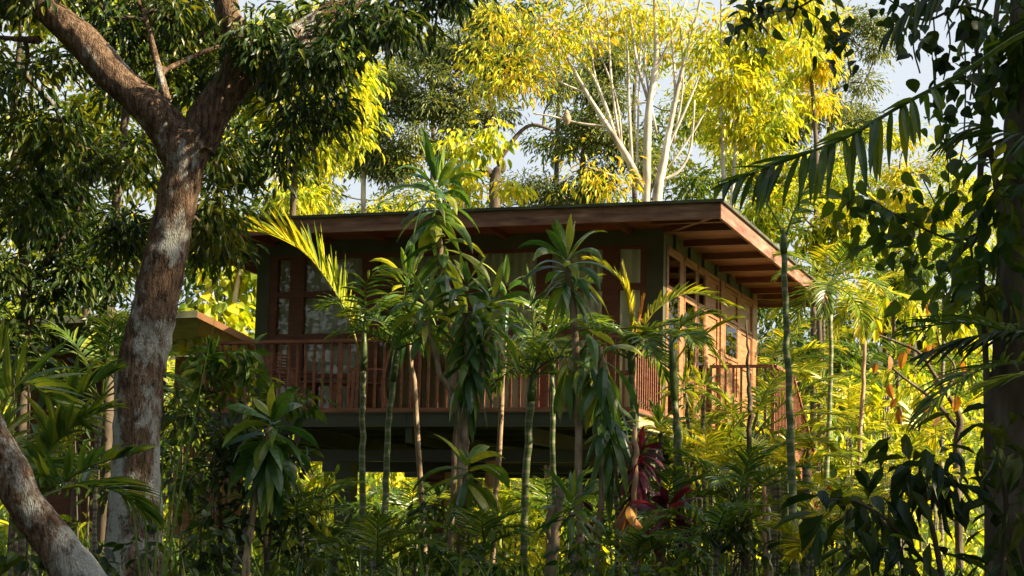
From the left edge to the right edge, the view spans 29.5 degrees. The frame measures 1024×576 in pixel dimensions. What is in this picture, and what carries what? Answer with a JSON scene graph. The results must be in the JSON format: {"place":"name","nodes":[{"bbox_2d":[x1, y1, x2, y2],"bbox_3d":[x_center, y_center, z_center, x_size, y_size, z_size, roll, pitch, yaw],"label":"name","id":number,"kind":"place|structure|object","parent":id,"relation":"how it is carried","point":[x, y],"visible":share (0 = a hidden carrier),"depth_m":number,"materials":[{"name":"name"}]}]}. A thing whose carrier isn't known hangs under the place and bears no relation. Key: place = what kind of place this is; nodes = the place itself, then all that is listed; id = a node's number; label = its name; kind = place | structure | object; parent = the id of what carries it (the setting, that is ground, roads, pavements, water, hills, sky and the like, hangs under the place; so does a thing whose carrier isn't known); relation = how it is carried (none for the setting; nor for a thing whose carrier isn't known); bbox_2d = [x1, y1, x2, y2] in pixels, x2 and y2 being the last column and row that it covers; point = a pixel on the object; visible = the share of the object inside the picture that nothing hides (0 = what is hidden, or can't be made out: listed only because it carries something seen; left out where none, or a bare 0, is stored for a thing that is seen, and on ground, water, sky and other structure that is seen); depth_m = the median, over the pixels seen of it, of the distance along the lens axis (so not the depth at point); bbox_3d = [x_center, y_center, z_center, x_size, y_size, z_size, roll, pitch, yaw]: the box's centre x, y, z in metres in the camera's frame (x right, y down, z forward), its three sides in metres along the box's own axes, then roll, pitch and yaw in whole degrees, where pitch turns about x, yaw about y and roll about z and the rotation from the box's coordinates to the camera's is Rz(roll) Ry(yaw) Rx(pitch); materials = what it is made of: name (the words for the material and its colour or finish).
{"place":"outdoors","nodes":[
{"label":"outdoors","id":0,"kind":"place"},
{"bbox_2d":[1,332,991,575],"bbox_3d":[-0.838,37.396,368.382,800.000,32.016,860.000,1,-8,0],"label":"ground","id":1,"kind":"structure","parent":0,"point":[754,529],"depth_m":48.98,"materials":[{"name":"soil"}]},
{"bbox_2d":[10,338,82,575],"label":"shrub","id":2,"kind":"object","parent":1,"relation":"on","point":[47,364],"visible":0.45,"depth_m":18.10,"materials":[{"name":"green plant"}]},
{"bbox_2d":[0,413,107,575],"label":"leaning tree","id":3,"kind":"object","parent":1,"relation":"on","point":[51,537],"visible":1,"depth_m":11.32,"materials":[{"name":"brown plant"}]},
{"bbox_2d":[0,0,136,575],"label":"evergreen tree","id":4,"kind":"object","parent":1,"relation":"on","point":[66,281],"visible":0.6,"depth_m":23.10,"materials":[{"name":"green plant"}]},
{"bbox_2d":[0,518,136,575],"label":"shrub","id":5,"kind":"object","parent":1,"relation":"on","point":[9,560],"visible":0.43,"depth_m":12.69,"materials":[{"name":"green plant"}]},
{"bbox_2d":[0,315,166,575],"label":"areca palm","id":6,"kind":"object","parent":1,"relation":"on","point":[53,426],"visible":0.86,"depth_m":13.48,"materials":[{"name":"green plant"}]},
{"bbox_2d":[4,308,213,557],"bbox_3d":[-4.573,1.835,20.743,2.396,3.331,2.087,-1,-8,17],"label":"palm tree","id":7,"kind":"object","parent":1,"relation":"on","point":[88,349],"visible":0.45,"depth_m":20.86,"materials":[{"name":"green plant"}]},
{"bbox_2d":[0,311,253,559],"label":"neighbour lodge","id":8,"kind":"structure","parent":1,"relation":"on","point":[190,326],"depth_m":35.82,"materials":[{"name":"red wood"}]},
{"bbox_2d":[0,0,260,533],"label":"lit tree","id":9,"kind":"object","parent":1,"relation":"on","point":[45,33],"visible":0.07,"depth_m":36.40,"materials":[{"name":"green plant"}]},
{"bbox_2d":[0,92,322,411],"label":"wide green tree","id":10,"kind":"object","parent":1,"relation":"on","point":[188,282],"visible":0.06,"depth_m":48.25,"materials":[{"name":"green plant"}]},
{"bbox_2d":[45,0,279,556],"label":"evergreen tree","id":11,"kind":"object","parent":1,"relation":"on","point":[112,302],"visible":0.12,"depth_m":25.21,"materials":[{"name":"green plant"}]},
{"bbox_2d":[125,298,219,575],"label":"tall grass","id":12,"kind":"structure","parent":1,"relation":"on","point":[166,542],"depth_m":15.39,"materials":[{"name":"green plant"}]},
{"bbox_2d":[103,501,254,575],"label":"shrub","id":13,"kind":"object","parent":1,"relation":"on","point":[207,535],"visible":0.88,"depth_m":15.84,"materials":[{"name":"green plant"}]},
{"bbox_2d":[160,427,228,574],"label":"tall shrub","id":14,"kind":"object","parent":1,"relation":"on","point":[193,511],"visible":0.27,"depth_m":22.42,"materials":[{"name":"green plant"}]},
{"bbox_2d":[172,264,256,357],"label":"heart leaf tree","id":15,"kind":"object","parent":1,"relation":"on","point":[229,309],"visible":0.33,"depth_m":38.17,"materials":[{"name":"green plant"}]},
{"bbox_2d":[161,387,323,575],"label":"broadleaf shrub","id":16,"kind":"object","parent":1,"relation":"on","point":[223,469],"visible":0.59,"depth_m":19.35,"materials":[{"name":"green plant"}]},
{"bbox_2d":[0,0,501,575],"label":"mango tree","id":17,"kind":"object","parent":1,"relation":"on","point":[256,60],"visible":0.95,"depth_m":17.87,"materials":[{"name":"green plant"}]},
{"bbox_2d":[163,333,338,573],"bbox_3d":[-2.849,2.059,20.902,1.927,3.246,0.959,1,-8,0],"label":"broadleaf shrub","id":18,"kind":"object","parent":1,"relation":"on","point":[249,364],"visible":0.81,"depth_m":20.94,"materials":[{"name":"green plant"}]},
{"bbox_2d":[222,383,318,575],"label":"dracaena","id":19,"kind":"object","parent":1,"relation":"on","point":[271,465],"visible":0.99,"depth_m":18.87,"materials":[{"name":"plant"}]},
{"bbox_2d":[223,101,340,215],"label":"pale trunk tree","id":20,"kind":"object","parent":1,"relation":"on","point":[305,200],"visible":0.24,"depth_m":47.57,"materials":[{"name":"yellow plant"}]},
{"bbox_2d":[224,476,368,563],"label":"areca palm","id":21,"kind":"object","parent":1,"relation":"on","point":[305,504],"visible":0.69,"depth_m":19.81,"materials":[{"name":"green plant"}]},
{"bbox_2d":[226,0,396,554],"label":"lit tree","id":22,"kind":"object","parent":1,"relation":"on","point":[365,96],"visible":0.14,"depth_m":30.51,"materials":[{"name":"green plant"}]},
{"bbox_2d":[229,205,428,571],"bbox_3d":[-2.266,1.428,22.420,2.676,4.703,1.383,1,-8,0],"label":"palm tree","id":23,"kind":"object","parent":1,"relation":"on","point":[331,275],"visible":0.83,"depth_m":22.53,"materials":[{"name":"green plant"}]},
{"bbox_2d":[271,50,442,214],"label":"pale trunk tree","id":24,"kind":"object","parent":1,"relation":"on","point":[363,194],"visible":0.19,"depth_m":50.80,"materials":[{"name":"green plant"}]},
{"bbox_2d":[304,509,449,575],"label":"areca palm","id":25,"kind":"object","parent":1,"relation":"on","point":[378,540],"visible":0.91,"depth_m":18.71,"materials":[{"name":"green plant"}]},
{"bbox_2d":[324,194,454,575],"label":"palm tree","id":26,"kind":"object","parent":1,"relation":"on","point":[397,333],"visible":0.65,"depth_m":21.99,"materials":[{"name":"green plant"}]},
{"bbox_2d":[335,479,469,572],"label":"areca palm","id":27,"kind":"object","parent":1,"relation":"on","point":[396,491],"visible":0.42,"depth_m":24.66,"materials":[{"name":"green plant"}]},
{"bbox_2d":[382,125,490,575],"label":"dracaena","id":28,"kind":"object","parent":1,"relation":"on","point":[425,233],"visible":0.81,"depth_m":21.77,"materials":[{"name":"plant"}]},
{"bbox_2d":[392,523,480,575],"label":"shrub","id":29,"kind":"object","parent":1,"relation":"on","point":[436,564],"visible":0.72,"depth_m":18.80,"materials":[{"name":"green plant"}]},
{"bbox_2d":[368,244,537,575],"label":"dracaena","id":30,"kind":"object","parent":1,"relation":"on","point":[506,270],"visible":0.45,"depth_m":23.02,"materials":[{"name":"plant"}]},
{"bbox_2d":[389,251,529,575],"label":"dracaena","id":31,"kind":"object","parent":1,"relation":"on","point":[473,380],"visible":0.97,"depth_m":21.05,"materials":[{"name":"plant"}]},
{"bbox_2d":[411,434,509,575],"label":"dracaena","id":32,"kind":"object","parent":1,"relation":"on","point":[483,496],"visible":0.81,"depth_m":19.89,"materials":[{"name":"plant"}]},
{"bbox_2d":[335,0,594,207],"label":"twisted tree","id":33,"kind":"object","parent":1,"relation":"on","point":[422,105],"visible":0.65,"depth_m":50.85,"materials":[{"name":"green plant"}]},
{"bbox_2d":[415,502,540,572],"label":"areca palm","id":34,"kind":"object","parent":1,"relation":"on","point":[473,520],"visible":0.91,"depth_m":19.25,"materials":[{"name":"green plant"}]},
{"bbox_2d":[432,109,536,208],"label":"sapling","id":35,"kind":"object","parent":1,"relation":"on","point":[469,150],"visible":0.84,"depth_m":38.67,"materials":[{"name":"yellow plant"}]},
{"bbox_2d":[0,534,976,575],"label":"leafy ground cover","id":36,"kind":"object","parent":1,"relation":"on","point":[365,573],"visible":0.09,"depth_m":21.86,"materials":[{"name":"green plant"}]},
{"bbox_2d":[0,405,983,575],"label":"undergrowth","id":37,"kind":"object","parent":1,"relation":"on","point":[175,560],"visible":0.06,"depth_m":21.81,"materials":[{"name":"green plant"}]},
{"bbox_2d":[0,356,983,575],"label":"leafy ground cover","id":38,"kind":"object","parent":1,"relation":"on","point":[948,541],"visible":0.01,"depth_m":36.55,"materials":[{"name":"green plant"}]},
{"bbox_2d":[190,198,827,575],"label":"stilt house","id":39,"kind":"structure","parent":1,"relation":"on","point":[721,247],"depth_m":28.93,"materials":[{"name":"red wood"}]},
{"bbox_2d":[297,342,360,407],"bbox_3d":[-2.734,1.376,29.461,1.050,1.160,0.175,-1,-8,19],"label":"window","id":40,"kind":"structure","parent":39,"relation":"in","point":[302,345],"depth_m":29.53,"materials":[{"name":"grey glass"}]},
{"bbox_2d":[299,293,363,336],"bbox_3d":[-2.713,0.420,29.594,1.050,0.650,0.173,-1,-8,19],"label":"window","id":41,"kind":"structure","parent":39,"relation":"in","point":[319,323],"depth_m":29.68,"materials":[{"name":"grey glass"}]},
{"bbox_2d":[301,254,364,293],"bbox_3d":[-2.698,-0.198,29.682,1.050,0.600,0.175,-1,-8,19],"label":"window","id":42,"kind":"structure","parent":39,"relation":"in","point":[313,281],"depth_m":29.73,"materials":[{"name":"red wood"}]},
{"bbox_2d":[200,334,635,408],"bbox_3d":[-1.430,1.199,27.394,6.560,0.992,0.085,-1,-8,19],"label":"balcony railing","id":43,"kind":"object","parent":39,"relation":"on","point":[340,342],"visible":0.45,"depth_m":27.67,"materials":[{"name":"red wood"}]},
{"bbox_2d":[472,248,538,289],"bbox_3d":[-0.068,-0.266,28.784,1.050,0.600,0.176,-1,-8,19],"label":"window","id":44,"kind":"structure","parent":39,"relation":"in","point":[518,258],"depth_m":28.80,"materials":[{"name":"grey glass"}]},
{"bbox_2d":[615,245,643,285],"bbox_3d":[1.724,-0.312,28.170,0.420,0.600,0.171,-1,-8,19],"label":"window","id":45,"kind":"structure","parent":39,"relation":"in","point":[632,256],"depth_m":28.19,"materials":[{"name":"red wood"}]},
{"bbox_2d":[636,338,660,411],"bbox_3d":[1.882,1.224,27.045,0.085,0.992,1.326,-1,-8,19],"label":"balcony railing","id":46,"kind":"object","parent":39,"relation":"on","point":[648,384],"visible":0.45,"depth_m":26.98,"materials":[{"name":"red wood"}]},
{"bbox_2d":[235,103,806,250],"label":"wide green tree","id":47,"kind":"object","parent":1,"relation":"on","point":[686,187],"visible":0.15,"depth_m":60.82,"materials":[{"name":"green plant"}]},
{"bbox_2d":[415,0,632,209],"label":"lime tree","id":48,"kind":"object","parent":1,"relation":"on","point":[553,163],"visible":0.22,"depth_m":59.16,"materials":[{"name":"green plant"}]},
{"bbox_2d":[463,264,596,575],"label":"palm tree","id":49,"kind":"object","parent":1,"relation":"on","point":[539,359],"visible":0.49,"depth_m":21.97,"materials":[{"name":"green plant"}]},
{"bbox_2d":[477,273,626,575],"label":"palm tree","id":50,"kind":"object","parent":1,"relation":"on","point":[550,323],"visible":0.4,"depth_m":23.51,"materials":[{"name":"green plant"}]},
{"bbox_2d":[534,468,608,575],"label":"dracaena","id":51,"kind":"object","parent":1,"relation":"on","point":[572,492],"visible":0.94,"depth_m":18.84,"materials":[{"name":"green plant"}]},
{"bbox_2d":[517,214,642,575],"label":"dracaena","id":52,"kind":"object","parent":1,"relation":"on","point":[598,405],"visible":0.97,"depth_m":20.47,"materials":[{"name":"plant"}]},
{"bbox_2d":[543,519,622,575],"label":"shrub","id":53,"kind":"object","parent":1,"relation":"on","point":[587,555],"visible":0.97,"depth_m":18.26,"materials":[{"name":"green plant"}]},
{"bbox_2d":[487,32,686,205],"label":"grey green tree","id":54,"kind":"object","parent":1,"relation":"on","point":[605,141],"visible":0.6,"depth_m":52.83,"materials":[{"name":"green plant"}]},
{"bbox_2d":[436,0,757,203],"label":"white tree","id":55,"kind":"object","parent":1,"relation":"on","point":[643,187],"visible":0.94,"depth_m":43.00,"materials":[{"name":"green plant"}]},
{"bbox_2d":[614,426,664,528],"bbox_3d":[1.310,2.598,20.336,0.548,2.305,0.562,1,-8,0],"label":"cordyline","id":56,"kind":"object","parent":1,"relation":"on","point":[644,483],"visible":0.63,"depth_m":20.36,"materials":[{"name":"plant"}]},
{"bbox_2d":[533,256,746,575],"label":"palm tree","id":57,"kind":"object","parent":1,"relation":"on","point":[652,350],"visible":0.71,"depth_m":22.12,"materials":[{"name":"green plant"}]},
{"bbox_2d":[579,508,704,575],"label":"areca palm","id":58,"kind":"object","parent":1,"relation":"on","point":[638,540],"visible":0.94,"depth_m":18.77,"materials":[{"name":"green plant"}]},
{"bbox_2d":[536,0,752,216],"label":"tall far tree","id":59,"kind":"object","parent":1,"relation":"on","point":[661,30],"visible":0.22,"depth_m":63.54,"materials":[{"name":"yellow plant"}]},
{"bbox_2d":[586,462,735,570],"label":"areca palm","id":60,"kind":"object","parent":1,"relation":"on","point":[678,470],"visible":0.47,"depth_m":20.59,"materials":[{"name":"green plant"}]},
{"bbox_2d":[607,523,723,575],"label":"shrub","id":61,"kind":"object","parent":1,"relation":"on","point":[682,556],"visible":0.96,"depth_m":17.86,"materials":[{"name":"green plant"}]},
{"bbox_2d":[629,482,703,575],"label":"cordyline","id":62,"kind":"object","parent":1,"relation":"on","point":[661,498],"visible":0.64,"depth_m":19.32,"materials":[{"name":"plant"}]},
{"bbox_2d":[618,305,745,572],"bbox_3d":[1.669,1.938,21.462,1.547,3.640,1.089,-5,-10,36],"label":"palm tree","id":63,"kind":"object","parent":1,"relation":"on","point":[674,333],"visible":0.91,"depth_m":21.55,"materials":[{"name":"green plant"}]},
{"bbox_2d":[649,495,780,575],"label":"areca palm","id":64,"kind":"object","parent":1,"relation":"on","point":[717,516],"visible":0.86,"depth_m":19.20,"materials":[{"name":"green plant"}]},
{"bbox_2d":[638,406,797,575],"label":"areca palm","id":65,"kind":"object","parent":1,"relation":"on","point":[715,447],"visible":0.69,"depth_m":21.78,"materials":[{"name":"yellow plant"}]},
{"bbox_2d":[660,439,822,575],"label":"areca palm","id":66,"kind":"object","parent":1,"relation":"on","point":[729,480],"visible":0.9,"depth_m":20.79,"materials":[{"name":"green plant"}]},
{"bbox_2d":[693,509,792,575],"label":"shrub","id":67,"kind":"object","parent":1,"relation":"on","point":[733,536],"visible":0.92,"depth_m":19.35,"materials":[{"name":"green plant"}]},
{"bbox_2d":[658,23,836,217],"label":"lime tree","id":68,"kind":"object","parent":1,"relation":"on","point":[786,84],"visible":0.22,"depth_m":56.06,"materials":[{"name":"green plant"}]},
{"bbox_2d":[656,361,859,568],"bbox_3d":[2.919,2.347,23.383,2.073,2.979,2.233,9,-11,-42],"label":"areca palm","id":69,"kind":"object","parent":1,"relation":"on","point":[760,400],"visible":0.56,"depth_m":23.39,"materials":[{"name":"green plant"}]},
{"bbox_2d":[682,0,838,206],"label":"slim pale tree","id":70,"kind":"object","parent":1,"relation":"on","point":[752,66],"visible":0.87,"depth_m":37.81,"materials":[{"name":"yellow plant"}]},
{"bbox_2d":[738,164,826,575],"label":"palm tree","id":71,"kind":"object","parent":1,"relation":"on","point":[791,473],"visible":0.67,"depth_m":20.09,"materials":[{"name":"green plant"}]},
{"bbox_2d":[714,414,853,575],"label":"areca palm","id":72,"kind":"object","parent":1,"relation":"on","point":[779,452],"visible":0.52,"depth_m":22.32,"materials":[{"name":"green plant"}]},
{"bbox_2d":[757,315,848,541],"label":"palm tree","id":73,"kind":"object","parent":1,"relation":"on","point":[778,334],"visible":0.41,"depth_m":36.01,"materials":[{"name":"green plant"}]},
{"bbox_2d":[752,506,857,575],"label":"areca palm","id":74,"kind":"object","parent":1,"relation":"on","point":[789,527],"visible":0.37,"depth_m":18.84,"materials":[{"name":"green plant"}]},
{"bbox_2d":[728,170,888,469],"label":"bright green tree","id":75,"kind":"object","parent":1,"relation":"on","point":[814,237],"visible":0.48,"depth_m":40.38,"materials":[{"name":"green plant"}]},
{"bbox_2d":[767,0,854,450],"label":"tree","id":76,"kind":"object","parent":1,"relation":"on","point":[814,105],"visible":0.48,"depth_m":43.91,"materials":[{"name":"yellow plant"}]},
{"bbox_2d":[729,0,910,434],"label":"grey green tree","id":77,"kind":"object","parent":1,"relation":"on","point":[857,118],"visible":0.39,"depth_m":57.19,"materials":[{"name":"green plant"}]},
{"bbox_2d":[760,240,897,546],"bbox_3d":[4.738,2.021,28.962,2.002,5.407,1.927,1,-8,0],"label":"palm tree","id":78,"kind":"object","parent":1,"relation":"on","point":[830,300],"visible":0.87,"depth_m":29.20,"materials":[{"name":"green plant"}]},
{"bbox_2d":[800,417,864,517],"bbox_3d":[4.973,3.466,29.819,1.245,3.021,1.242,1,-8,0],"label":"tall shrub","id":79,"kind":"object","parent":1,"relation":"on","point":[834,463],"visible":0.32,"depth_m":29.74,"materials":[{"name":"green plant"}]},
{"bbox_2d":[780,324,885,406],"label":"bush","id":80,"kind":"object","parent":1,"relation":"on","point":[856,357],"visible":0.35,"depth_m":42.20,"materials":[{"name":"green plant"}]},
{"bbox_2d":[799,365,921,541],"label":"palm tree","id":81,"kind":"object","parent":1,"relation":"on","point":[845,392],"visible":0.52,"depth_m":32.93,"materials":[{"name":"yellow plant"}]},
{"bbox_2d":[804,270,924,542],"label":"palm tree","id":82,"kind":"object","parent":1,"relation":"on","point":[870,287],"visible":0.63,"depth_m":31.08,"materials":[{"name":"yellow plant"}]},
{"bbox_2d":[709,0,1023,213],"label":"hanging palm","id":83,"kind":"object","parent":1,"relation":"on","point":[909,124],"visible":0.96,"depth_m":12.23,"materials":[{"name":"green plant"}]},
{"bbox_2d":[757,243,995,442],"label":"wide green tree","id":84,"kind":"object","parent":1,"relation":"on","point":[761,312],"visible":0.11,"depth_m":52.18,"materials":[{"name":"green plant"}]},
{"bbox_2d":[791,324,982,521],"bbox_3d":[6.554,3.103,34.116,3.508,4.988,2.977,1,-8,0],"label":"palm tree","id":85,"kind":"object","parent":1,"relation":"on","point":[899,348],"visible":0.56,"depth_m":34.12,"materials":[{"name":"green plant"}]},
{"bbox_2d":[782,114,1001,386],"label":"lime tree","id":86,"kind":"object","parent":1,"relation":"on","point":[838,184],"visible":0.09,"depth_m":54.65,"materials":[{"name":"green plant"}]},
{"bbox_2d":[773,403,1023,575],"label":"dark shrub","id":87,"kind":"object","parent":1,"relation":"on","point":[919,491],"visible":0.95,"depth_m":11.40,"materials":[{"name":"green plant"}]},
{"bbox_2d":[817,490,887,531],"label":"plant leaves","id":88,"kind":"object","parent":87,"relation":"attached to","point":[862,516],"visible":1,"depth_m":10.44,"materials":[{"name":"green plant"}]},
{"bbox_2d":[825,430,977,575],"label":"areca palm","id":89,"kind":"object","parent":1,"relation":"on","point":[917,446],"visible":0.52,"depth_m":25.90,"materials":[{"name":"green plant"}]},
{"bbox_2d":[826,216,996,461],"bbox_3d":[7.498,2.335,36.160,3.711,7.426,1.951,1,-8,0],"label":"bright green tree","id":90,"kind":"object","parent":1,"relation":"on","point":[895,283],"visible":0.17,"depth_m":36.25,"materials":[{"name":"green plant"}]},
{"bbox_2d":[847,387,983,571],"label":"palm tree","id":91,"kind":"object","parent":1,"relation":"on","point":[927,428],"visible":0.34,"depth_m":29.86,"materials":[{"name":"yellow plant"}]},
{"bbox_2d":[871,297,968,572],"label":"crooked tree","id":92,"kind":"object","parent":1,"relation":"on","point":[878,332],"visible":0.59,"depth_m":27.05,"materials":[{"name":"green plant"}]},
{"bbox_2d":[875,354,969,565],"bbox_3d":[7.849,3.612,36.801,1.836,4.720,1.743,1,-8,0],"label":"bush","id":93,"kind":"object","parent":1,"relation":"on","point":[929,442],"visible":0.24,"depth_m":36.77,"materials":[{"name":"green plant"}]},
{"bbox_2d":[853,119,992,468],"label":"yellow tree","id":94,"kind":"object","parent":1,"relation":"on","point":[893,181],"visible":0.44,"depth_m":48.82,"materials":[{"name":"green plant"}]},
{"bbox_2d":[875,222,992,567],"bbox_3d":[7.652,2.166,34.063,2.547,6.908,2.278,7,-10,-35],"label":"palm tree","id":95,"kind":"object","parent":1,"relation":"on","point":[926,272],"visible":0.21,"depth_m":34.12,"materials":[{"name":"green plant"}]},
{"bbox_2d":[885,303,1023,434],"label":"areca palm","id":96,"kind":"object","parent":1,"relation":"on","point":[926,403],"visible":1,"depth_m":11.94,"materials":[{"name":"green plant"}]},
{"bbox_2d":[921,0,1023,575],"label":"vine covered tree","id":97,"kind":"object","parent":1,"relation":"on","point":[1003,301],"visible":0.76,"depth_m":13.80,"materials":[{"name":"green plant"}]},
{"bbox_2d":[868,0,1001,186],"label":"climbing vine","id":98,"kind":"object","parent":97,"relation":"attached to","point":[970,31],"visible":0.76,"depth_m":13.34,"materials":[{"name":"green plant"}]},
{"bbox_2d":[0,0,1009,348],"label":"sky","id":99,"kind":"structure","parent":0,"point":[908,69],"materials":[{"name":"white"}]},
{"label":"overhanging tree","id":100,"kind":"object","parent":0,"visible":0},
{"bbox_2d":[724,0,861,91],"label":"climbing vine","id":101,"kind":"object","parent":100,"relation":"attached to","point":[832,39],"visible":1,"depth_m":16.46,"materials":[{"name":"green plant"}]},
{"bbox_2d":[820,172,996,357],"bbox_3d":[3.195,-0.192,15.146,1.512,1.469,0.695,1,-8,0],"label":"climbing vine","id":102,"kind":"object","parent":100,"relation":"attached to","point":[898,235],"visible":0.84,"depth_m":15.19,"materials":[{"name":"green plant"}]},
{"bbox_2d":[919,62,969,208],"bbox_3d":[4.075,-1.423,18.424,0.514,1.496,0.478,-3,-9,28],"label":"climbing vine","id":103,"kind":"object","parent":100,"relation":"attached to","point":[940,131],"visible":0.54,"depth_m":18.35,"materials":[{"name":"green plant"}]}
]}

